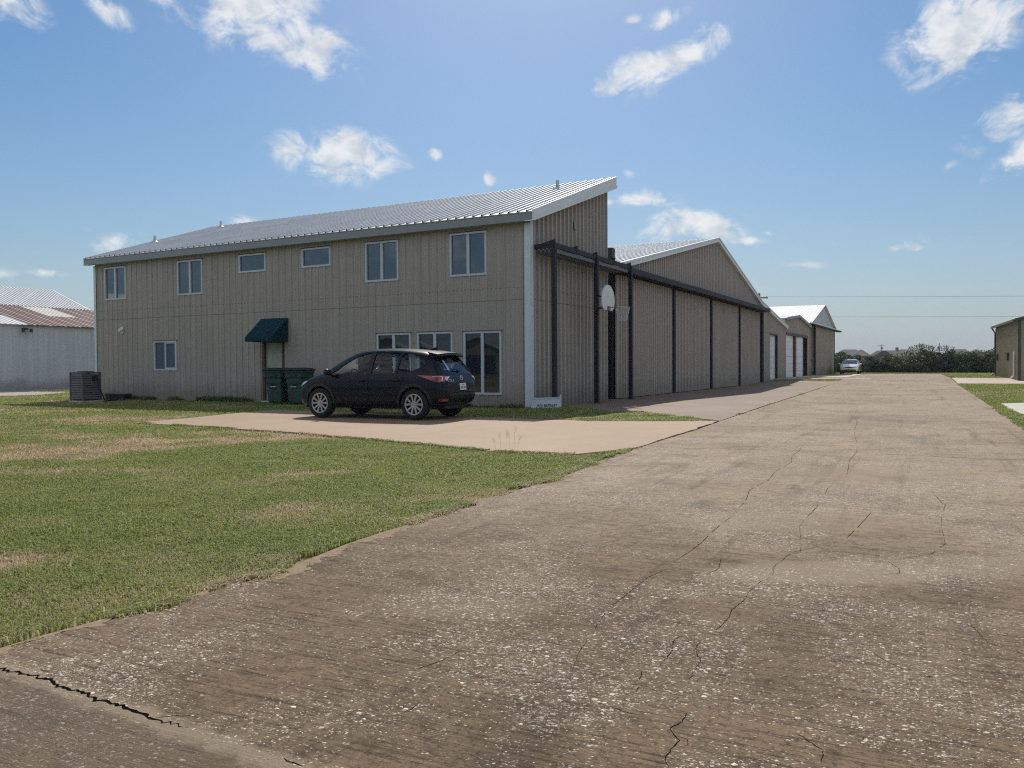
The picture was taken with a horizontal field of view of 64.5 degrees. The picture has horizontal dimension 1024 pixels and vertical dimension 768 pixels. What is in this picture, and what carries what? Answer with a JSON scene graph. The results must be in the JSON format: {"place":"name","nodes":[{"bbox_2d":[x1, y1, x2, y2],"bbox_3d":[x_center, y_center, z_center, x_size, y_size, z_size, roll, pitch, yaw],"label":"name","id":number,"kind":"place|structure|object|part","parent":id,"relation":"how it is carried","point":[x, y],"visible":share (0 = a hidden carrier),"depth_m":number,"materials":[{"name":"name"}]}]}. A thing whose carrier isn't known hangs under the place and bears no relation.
{"place":"outdoors","nodes":[
{"label":"outdoors","id":0,"kind":"place"},
{"bbox_2d":[137,410,716,455],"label":"driveway","id":1,"kind":"structure","parent":0,"point":[572,436],"depth_m":16.07,"materials":[{"name":"concrete"}]},
{"bbox_2d":[301,347,475,419],"bbox_3d":[-3.084,-0.035,19.961,4.292,1.691,2.267,0,1,25],"label":"parked suv","id":2,"kind":"object","parent":1,"relation":"on","point":[356,383],"visible":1,"depth_m":19.18,"materials":[{"name":"black paint"}]},
{"bbox_3d":[-3.866,-0.159,19.546,1.229,1.226,0.496,0,1,25],"label":"door","id":3,"kind":"part","parent":2,"relation":"part of","materials":[{"name":"black paint"}]},
{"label":"door","id":4,"kind":"part","parent":2,"relation":"part of","materials":[{"name":"black paint"}]},
{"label":"door","id":5,"kind":"part","parent":2,"relation":"part of","materials":[{"name":"black paint"}]},
{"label":"side window","id":6,"kind":"part","parent":2,"relation":"part of","materials":[{"name":"black glass"}]},
{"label":"quarter window","id":7,"kind":"part","parent":2,"relation":"part of","materials":[{"name":"glass"}]},
{"bbox_2d":[0,372,1023,647],"bbox_3d":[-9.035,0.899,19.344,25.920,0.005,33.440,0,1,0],"label":"lawn","id":8,"kind":"structure","parent":0,"point":[302,560],"depth_m":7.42,"materials":[{"name":"plant"}]},
{"bbox_2d":[69,371,118,402],"bbox_3d":[-15.674,0.090,30.680,0.907,1.191,1.728,0,1,28],"label":"air conditioner","id":9,"kind":"object","parent":8,"relation":"on","point":[84,386],"visible":1,"depth_m":30.08,"materials":[{"name":"black metal"}]},
{"bbox_2d":[104,393,132,399],"bbox_3d":[-15.687,0.491,32.325,1.240,0.235,0.389,0,1,28],"label":"planter trough","id":10,"kind":"object","parent":8,"relation":"on","point":[123,396],"visible":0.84,"depth_m":32.15,"materials":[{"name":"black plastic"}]},
{"bbox_2d":[262,368,288,402],"bbox_3d":[-7.914,0.059,27.576,0.765,1.226,0.998,0,1,14],"label":"wheeled bin","id":11,"kind":"object","parent":8,"relation":"on","point":[277,388],"visible":0.69,"depth_m":27.23,"materials":[{"name":"green plastic"}]},
{"bbox_2d":[282,368,315,403],"bbox_3d":[-7.107,0.063,27.173,0.765,1.226,0.998,0,1,18],"label":"wheeled bin","id":12,"kind":"object","parent":8,"relation":"on","point":[296,378],"visible":0.74,"depth_m":26.83,"materials":[{"name":"green plastic"}]},
{"bbox_2d":[132,395,522,408],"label":"weeds","id":13,"kind":"object","parent":8,"relation":"on","point":[243,399],"visible":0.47,"depth_m":29.77,"materials":[{"name":"green plant"}]},
{"bbox_2d":[531,394,560,408],"bbox_3d":[0.983,0.538,23.288,1.016,0.460,0.060,-1,1,-28],"label":"number board","id":14,"kind":"object","parent":8,"relation":"on","point":[550,402],"visible":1,"depth_m":23.28,"materials":[{"name":"paint"}]},
{"bbox_2d":[0,374,1023,767],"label":"road","id":15,"kind":"structure","parent":0,"point":[830,576],"depth_m":3.81,"materials":[{"name":"weathered asphalt"},{"name":"beige concrete"}]},
{"bbox_2d":[0,0,1023,354],"label":"sky","id":16,"kind":"structure","parent":0,"point":[862,160],"materials":[{"name":"blue"}]},
{"bbox_2d":[33,376,1014,398],"bbox_3d":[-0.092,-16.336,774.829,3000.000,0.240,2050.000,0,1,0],"label":"ground","id":17,"kind":"structure","parent":0,"point":[720,387],"depth_m":48.26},
{"bbox_2d":[0,391,69,395],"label":"gravel patch","id":18,"kind":"object","parent":17,"relation":"on","point":[21,393],"visible":0.56,"depth_m":40.91,"materials":[{"name":"beige gravel"}]},
{"bbox_2d":[0,389,69,392],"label":"hangar footing","id":19,"kind":"object","parent":17,"relation":"on","point":[36,390],"visible":0.11,"depth_m":45.13,"materials":[{"name":"concrete"}]},
{"bbox_2d":[0,285,94,390],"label":"white hangar","id":20,"kind":"structure","parent":17,"relation":"on","point":[47,342],"depth_m":47.33,"materials":[{"name":"white metal"}]},
{"bbox_2d":[83,177,616,406],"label":"metal building","id":21,"kind":"structure","parent":17,"relation":"on","point":[231,310],"depth_m":27.74,"materials":[{"name":"beige metal"}]},
{"bbox_2d":[103,265,125,299],"bbox_3d":[-16.104,-4.101,32.978,1.390,1.352,0.135,0,1,28],"label":"window","id":22,"kind":"structure","parent":21,"relation":"in","point":[114,276],"depth_m":32.95,"materials":[{"name":"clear glass"}]},
{"bbox_2d":[153,340,176,369],"bbox_3d":[-13.499,-1.119,31.641,1.380,1.182,0.135,0,1,28],"label":"window","id":23,"kind":"structure","parent":21,"relation":"in","point":[165,351],"depth_m":31.63,"materials":[{"name":"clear glass"}]},
{"bbox_2d":[176,258,202,295],"bbox_3d":[-12.241,-4.070,30.884,1.440,1.342,0.135,0,1,28],"label":"window","id":24,"kind":"structure","parent":21,"relation":"in","point":[189,271],"depth_m":30.86,"materials":[{"name":"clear glass"}]},
{"bbox_2d":[238,252,265,272],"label":"window","id":25,"kind":"structure","parent":21,"relation":"in","point":[250,262],"depth_m":29.32,"materials":[{"name":"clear glass"}]},
{"bbox_2d":[266,343,281,399],"bbox_3d":[-8.449,-0.436,28.963,0.840,2.060,0.040,0,1,28],"label":"door","id":26,"kind":"structure","parent":21,"relation":"in","point":[273,351],"depth_m":28.95,"materials":[{"name":"white glass"}]},
{"bbox_2d":[300,245,330,267],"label":"window","id":27,"kind":"structure","parent":21,"relation":"in","point":[319,256],"depth_m":27.88,"materials":[{"name":"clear glass"}]},
{"bbox_2d":[364,239,398,282],"bbox_3d":[-4.246,-4.023,26.549,1.410,1.332,0.135,0,1,28],"label":"window","id":28,"kind":"structure","parent":21,"relation":"in","point":[382,256],"depth_m":26.52,"materials":[{"name":"clear glass"}]},
{"bbox_2d":[375,332,411,370],"bbox_3d":[-3.829,-1.051,26.399,1.420,1.252,0.135,0,1,28],"label":"window","id":29,"kind":"structure","parent":21,"relation":"in","point":[391,340],"depth_m":26.37,"materials":[{"name":"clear glass"}]},
{"bbox_2d":[417,331,452,368],"bbox_3d":[-2.423,-1.042,25.636,1.400,1.252,0.135,0,1,28],"label":"window","id":30,"kind":"structure","parent":21,"relation":"in","point":[426,340],"depth_m":25.59,"materials":[{"name":"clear glass"}]},
{"bbox_2d":[448,229,486,276],"bbox_3d":[-1.340,-4.009,24.972,1.380,1.362,0.135,0,1,28],"label":"window","id":31,"kind":"structure","parent":21,"relation":"in","point":[467,248],"depth_m":24.94,"materials":[{"name":"clear glass"}]},
{"bbox_2d":[462,330,501,394],"bbox_3d":[-0.890,-0.657,24.814,1.400,1.962,0.135,0,1,28],"label":"window","id":32,"kind":"structure","parent":21,"relation":"in","point":[482,349],"depth_m":24.77,"materials":[{"name":"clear glass"}]},
{"bbox_2d":[534,237,788,402],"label":"hangar","id":33,"kind":"structure","parent":17,"relation":"on","point":[702,314],"depth_m":36.78,"materials":[{"name":"beige metal"}]},
{"bbox_2d":[594,285,629,320],"bbox_3d":[3.239,-2.621,26.242,1.003,1.182,1.003,-1,1,-17],"label":"basketball hoop","id":34,"kind":"object","parent":33,"relation":"attached to","point":[607,299],"visible":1,"depth_m":26.22,"materials":[{"name":"grey plastic"}]},
{"bbox_2d":[615,274,671,397],"bbox_3d":[5.432,-1.814,32.627,0.135,4.530,6.665,0,1,28],"label":"sliding door","id":35,"kind":"structure","parent":33,"relation":"in","point":[652,303],"depth_m":32.34,"materials":[{"name":"beige metal"}]},
{"bbox_2d":[672,289,709,392],"bbox_3d":[8.531,-1.955,38.325,0.240,4.540,6.450,0,1,28],"label":"sliding door","id":36,"kind":"structure","parent":33,"relation":"in","point":[690,312],"depth_m":37.98,"materials":[{"name":"beige metal"}]},
{"bbox_2d":[710,299,737,388],"bbox_3d":[11.541,-2.099,43.948,0.240,4.540,6.450,0,1,28],"label":"sliding door","id":37,"kind":"structure","parent":33,"relation":"in","point":[723,316],"depth_m":43.63,"materials":[{"name":"beige metal"}]},
{"bbox_2d":[738,307,763,385],"bbox_3d":[14.587,-2.244,49.586,0.290,4.540,6.510,0,1,28],"label":"sliding door","id":38,"kind":"structure","parent":33,"relation":"in","point":[750,323],"depth_m":49.67,"materials":[{"name":"beige metal"}]},
{"bbox_2d":[770,335,774,379],"bbox_3d":[18.135,-1.734,56.670,0.028,3.400,2.700,0,1,28],"label":"roll up door","id":39,"kind":"structure","parent":33,"relation":"in","point":[772,338],"depth_m":56.95,"materials":[{"name":"white metal"}]},
{"bbox_2d":[779,315,811,376],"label":"hangar","id":40,"kind":"structure","parent":17,"relation":"on","point":[797,347],"depth_m":65.70,"materials":[{"name":"white metal"}]},
{"bbox_2d":[786,335,792,376],"bbox_3d":[21.368,-2.131,62.678,0.060,3.405,3.580,0,1,28],"label":"overhead door","id":41,"kind":"structure","parent":40,"relation":"in","point":[789,345],"depth_m":62.85,"materials":[{"name":"white metal"}]},
{"bbox_2d":[796,337,802,376],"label":"overhead door","id":42,"kind":"structure","parent":40,"relation":"in","point":[799,346],"depth_m":66.97,"materials":[{"name":"white metal"}]},
{"bbox_2d":[770,305,841,375],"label":"tall hangar","id":43,"kind":"structure","parent":17,"relation":"on","point":[823,329],"depth_m":77.55,"materials":[{"name":"white metal"}]},
{"bbox_2d":[814,326,834,374],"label":"sliding door","id":44,"kind":"structure","parent":43,"relation":"in","point":[824,339],"depth_m":79.42,"materials":[{"name":"brown metal"}]},
{"bbox_2d":[835,351,850,372],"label":"hedge tree","id":45,"kind":"object","parent":17,"relation":"on","point":[839,356],"visible":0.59,"depth_m":93.60,"materials":[{"name":"green plant"}]},
{"bbox_2d":[839,354,859,372],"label":"hedge tree","id":46,"kind":"object","parent":17,"relation":"on","point":[851,357],"visible":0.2,"depth_m":92.98,"materials":[{"name":"green plant"}]},
{"bbox_2d":[838,359,861,373],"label":"parked sedan","id":47,"kind":"object","parent":17,"relation":"on","point":[850,365],"visible":1,"depth_m":80.37,"materials":[{"name":"silver metal"}]},
{"bbox_2d":[835,349,866,361],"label":"brick house","id":48,"kind":"structure","parent":17,"relation":"on","point":[851,352],"depth_m":282.83,"materials":[{"name":"grey"}]},
{"bbox_2d":[849,355,874,372],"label":"hedge tree","id":49,"kind":"object","parent":17,"relation":"on","point":[863,364],"visible":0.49,"depth_m":92.28,"materials":[{"name":"green plant"}]},
{"bbox_2d":[859,350,869,361],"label":"brick house","id":50,"kind":"structure","parent":17,"relation":"on","point":[864,352],"depth_m":288.65,"materials":[{"name":"brown"}]},
{"bbox_2d":[865,358,883,372],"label":"hedge tree","id":51,"kind":"object","parent":17,"relation":"on","point":[871,368],"visible":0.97,"depth_m":91.62,"materials":[{"name":"green plant"}]},
{"bbox_2d":[874,352,893,372],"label":"hedge tree","id":52,"kind":"object","parent":17,"relation":"on","point":[883,364],"visible":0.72,"depth_m":91.29,"materials":[{"name":"green plant"}]},
{"bbox_2d":[871,347,910,361],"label":"brick house","id":53,"kind":"structure","parent":17,"relation":"on","point":[893,352],"depth_m":285.00,"materials":[{"name":"brown"}]},
{"bbox_2d":[881,353,905,372],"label":"hedge tree","id":54,"kind":"object","parent":17,"relation":"on","point":[887,368],"visible":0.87,"depth_m":90.87,"materials":[{"name":"green plant"}]},
{"bbox_2d":[891,349,920,372],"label":"hedge tree","id":55,"kind":"object","parent":17,"relation":"on","point":[908,360],"visible":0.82,"depth_m":89.67,"materials":[{"name":"green plant"}]},
{"bbox_2d":[901,349,917,356],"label":"brick house","id":56,"kind":"structure","parent":17,"relation":"on","point":[904,350],"depth_m":292.62,"materials":[{"name":"grey"}]},
{"bbox_2d":[835,355,992,372],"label":"undergrowth","id":57,"kind":"object","parent":17,"relation":"on","point":[918,370],"visible":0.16,"depth_m":89.23,"materials":[{"name":"green plant"}]},
{"bbox_2d":[906,343,935,372],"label":"hedge tree","id":58,"kind":"object","parent":17,"relation":"on","point":[920,354],"visible":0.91,"depth_m":88.88,"materials":[{"name":"green plant"}]},
{"bbox_2d":[923,346,947,372],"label":"hedge tree","id":59,"kind":"object","parent":17,"relation":"on","point":[939,355],"visible":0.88,"depth_m":88.39,"materials":[{"name":"green plant"}]},
{"bbox_2d":[933,346,957,372],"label":"hedge tree","id":60,"kind":"object","parent":17,"relation":"on","point":[942,364],"visible":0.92,"depth_m":87.59,"materials":[{"name":"green plant"}]},
{"bbox_2d":[945,349,967,362],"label":"brick house","id":61,"kind":"structure","parent":17,"relation":"on","point":[960,350],"depth_m":286.31,"materials":[{"name":"grey"}]},
{"bbox_2d":[942,351,973,372],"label":"hedge tree","id":62,"kind":"object","parent":17,"relation":"on","point":[956,369],"visible":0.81,"depth_m":87.09,"materials":[{"name":"green plant"}]},
{"bbox_2d":[954,351,983,372],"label":"hedge tree","id":63,"kind":"object","parent":17,"relation":"on","point":[963,365],"visible":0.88,"depth_m":86.18,"materials":[{"name":"green plant"}]},
{"bbox_2d":[968,349,993,372],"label":"hedge tree","id":64,"kind":"object","parent":17,"relation":"on","point":[972,353],"visible":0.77,"depth_m":85.61,"materials":[{"name":"green plant"}]},
{"bbox_2d":[973,347,993,371],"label":"hedge tree","id":65,"kind":"object","parent":17,"relation":"on","point":[989,354],"visible":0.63,"depth_m":85.26,"materials":[{"name":"green plant"}]},
{"bbox_2d":[991,316,1023,380],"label":"olive building","id":66,"kind":"structure","parent":17,"relation":"on","point":[1009,349],"depth_m":55.31,"materials":[{"name":"beige metal"}]},
{"bbox_2d":[561,381,838,420],"bbox_3d":[10.200,0.309,36.744,6.194,0.200,38.623,0,1,26],"label":"apron","id":67,"kind":"object","parent":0,"point":[721,403],"visible":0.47,"depth_m":28.17,"materials":[{"name":"concrete"}]},
{"bbox_2d":[786,374,860,377],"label":"hangar forecourt","id":68,"kind":"structure","parent":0,"point":[832,376],"depth_m":64.99,"materials":[{"name":"concrete"}]},
{"bbox_2d":[778,378,868,379],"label":"concrete path","id":69,"kind":"structure","parent":0,"point":[823,378],"depth_m":57.27,"materials":[{"name":"beige concrete"}]},
{"bbox_2d":[919,296,973,296],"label":"power line","id":70,"kind":"object","parent":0,"point":[946,296],"visible":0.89,"depth_m":83.84,"materials":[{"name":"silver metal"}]},
{"bbox_2d":[952,378,1023,383],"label":"side road","id":71,"kind":"structure","parent":0,"point":[986,380],"depth_m":51.41,"materials":[{"name":"concrete"}]},
{"bbox_2d":[1001,403,1023,413],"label":"side slab","id":72,"kind":"structure","parent":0,"point":[1018,407],"depth_m":23.14,"materials":[{"name":"white concrete"}]}
]}

